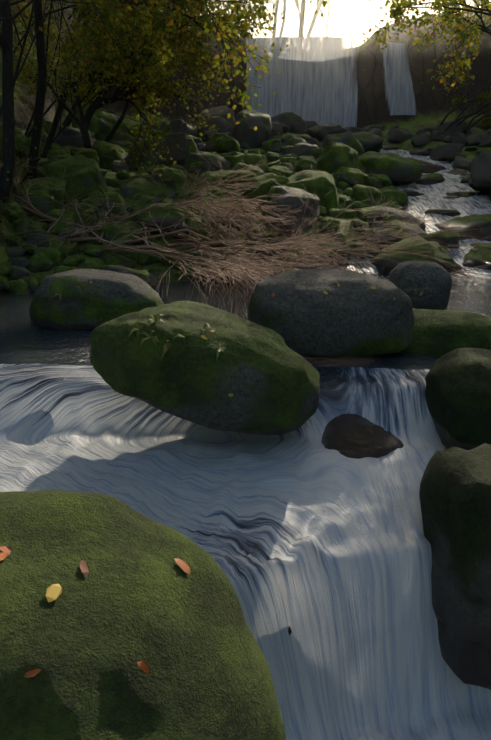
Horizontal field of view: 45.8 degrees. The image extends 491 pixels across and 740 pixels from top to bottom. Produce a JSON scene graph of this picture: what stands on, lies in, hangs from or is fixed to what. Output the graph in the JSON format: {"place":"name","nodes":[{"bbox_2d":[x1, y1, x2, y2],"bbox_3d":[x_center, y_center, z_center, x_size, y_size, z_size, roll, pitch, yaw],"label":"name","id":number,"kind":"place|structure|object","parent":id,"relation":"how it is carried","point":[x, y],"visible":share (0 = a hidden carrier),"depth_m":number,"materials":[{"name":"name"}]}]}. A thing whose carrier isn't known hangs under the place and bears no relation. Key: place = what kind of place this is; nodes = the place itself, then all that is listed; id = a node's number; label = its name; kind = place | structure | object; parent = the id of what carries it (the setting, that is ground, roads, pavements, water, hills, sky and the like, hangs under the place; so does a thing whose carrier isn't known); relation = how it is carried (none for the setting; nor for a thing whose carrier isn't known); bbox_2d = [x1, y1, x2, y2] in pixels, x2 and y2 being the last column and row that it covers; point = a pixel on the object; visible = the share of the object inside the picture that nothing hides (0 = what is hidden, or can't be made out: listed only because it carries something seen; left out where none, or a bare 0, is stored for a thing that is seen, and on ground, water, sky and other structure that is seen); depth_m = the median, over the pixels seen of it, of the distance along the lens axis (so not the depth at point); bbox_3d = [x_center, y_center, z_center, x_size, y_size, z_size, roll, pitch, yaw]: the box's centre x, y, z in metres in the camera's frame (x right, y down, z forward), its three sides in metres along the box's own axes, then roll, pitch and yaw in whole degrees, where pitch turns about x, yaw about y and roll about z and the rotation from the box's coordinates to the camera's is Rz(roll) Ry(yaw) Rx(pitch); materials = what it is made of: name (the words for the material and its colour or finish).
{"place":"outdoors","nodes":[
{"label":"outdoors","id":0,"kind":"place"},
{"bbox_2d":[0,146,490,739],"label":"stream water","id":1,"kind":"structure","parent":0,"point":[312,542],"depth_m":4.54,"materials":[{"name":"white liquid"}]},
{"bbox_2d":[29,268,163,330],"bbox_3d":[-2.084,-0.970,8.342,1.837,0.933,1.320,1,17,2],"label":"boulder","id":2,"kind":"object","parent":1,"relation":"in","point":[107,295],"visible":0.71,"depth_m":7.79,"materials":[{"name":"stone"}]},
{"bbox_2d":[0,490,285,739],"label":"boulder","id":3,"kind":"object","parent":1,"relation":"in","point":[83,643],"visible":0.98,"depth_m":2.02,"materials":[{"name":"green plant"}]},
{"bbox_2d":[0,281,421,677],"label":"fallen leaves","id":4,"kind":"object","parent":3,"relation":"on","point":[53,592],"visible":0.88,"depth_m":2.31,"materials":[{"name":"orange plant"}]},
{"bbox_2d":[90,300,319,434],"bbox_3d":[-0.369,-0.049,5.250,2.089,1.049,1.377,1,17,2],"label":"boulder","id":5,"kind":"object","parent":1,"relation":"in","point":[268,378],"visible":1,"depth_m":4.75,"materials":[{"name":"green stone"}]},
{"bbox_2d":[248,268,414,357],"bbox_3d":[0.996,-0.706,6.801,1.947,0.926,1.532,1,17,2],"label":"boulder","id":6,"kind":"object","parent":1,"relation":"in","point":[353,315],"visible":0.94,"depth_m":6.24,"materials":[{"name":"grey stone"}]},
{"bbox_2d":[321,414,403,458],"bbox_3d":[1.067,0.798,5.390,0.814,0.690,0.959,1,17,2],"label":"boulder","id":7,"kind":"object","parent":1,"relation":"in","point":[355,436],"visible":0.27,"depth_m":5.14,"materials":[{"name":"brown stone"}]},
{"bbox_2d":[388,261,451,309],"bbox_3d":[2.712,-1.295,9.097,0.921,0.799,0.934,1,17,2],"label":"boulder","id":8,"kind":"object","parent":1,"relation":"in","point":[409,278],"visible":0.62,"depth_m":8.72,"materials":[{"name":"grey stone"}]},
{"bbox_2d":[397,309,490,355],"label":"boulder","id":9,"kind":"object","parent":1,"relation":"in","point":[438,332],"visible":0.48,"depth_m":6.64,"materials":[{"name":"green plant"}]},
{"bbox_2d":[419,443,490,689],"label":"boulder","id":10,"kind":"object","parent":1,"relation":"on","point":[455,494],"visible":0.83,"depth_m":3.62,"materials":[{"name":"stone"}]},
{"bbox_2d":[425,348,490,450],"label":"boulder","id":11,"kind":"object","parent":1,"relation":"on","point":[458,391],"visible":0.96,"depth_m":4.90,"materials":[{"name":"green stone"}]},
{"bbox_2d":[0,104,490,294],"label":"boulder field","id":12,"kind":"structure","parent":0,"point":[338,156],"depth_m":16.60,"materials":[{"name":"green stone"}]},
{"bbox_2d":[0,149,490,318],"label":"dead branch pile","id":13,"kind":"object","parent":12,"relation":"on","point":[260,264],"visible":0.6,"depth_m":12.70,"materials":[{"name":"brown wood"}]},
{"bbox_2d":[0,0,490,296],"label":"ground","id":14,"kind":"structure","parent":0,"point":[365,93],"depth_m":35.49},
{"bbox_2d":[0,0,485,269],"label":"shrub leaves","id":15,"kind":"object","parent":14,"relation":"on","point":[7,179],"visible":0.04,"depth_m":20.99,"materials":[{"name":"green plant"}]},
{"bbox_2d":[0,0,490,180],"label":"tree leaves","id":16,"kind":"object","parent":14,"relation":"on","point":[149,71],"visible":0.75,"depth_m":15.38,"materials":[{"name":"green plant"}]},
{"bbox_2d":[0,0,490,202],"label":"trees","id":17,"kind":"object","parent":14,"relation":"on","point":[9,76],"visible":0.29,"depth_m":14.97,"materials":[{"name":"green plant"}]},
{"bbox_2d":[245,37,358,127],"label":"waterfall","id":18,"kind":"structure","parent":14,"relation":"on","point":[293,70],"depth_m":35.39,"materials":[{"name":"white liquid"}]},
{"bbox_2d":[208,0,429,22],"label":"tree leaves","id":19,"kind":"object","parent":14,"relation":"on","point":[333,4],"depth_m":56.06,"materials":[{"name":"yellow plant"}]},
{"bbox_2d":[378,42,415,115],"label":"waterfall","id":20,"kind":"structure","parent":14,"relation":"on","point":[396,58],"depth_m":35.13,"materials":[{"name":"white liquid"}]},
{"bbox_2d":[0,0,490,152],"label":"sky","id":21,"kind":"structure","parent":0,"point":[344,16],"materials":[{"name":"white"}]}
]}

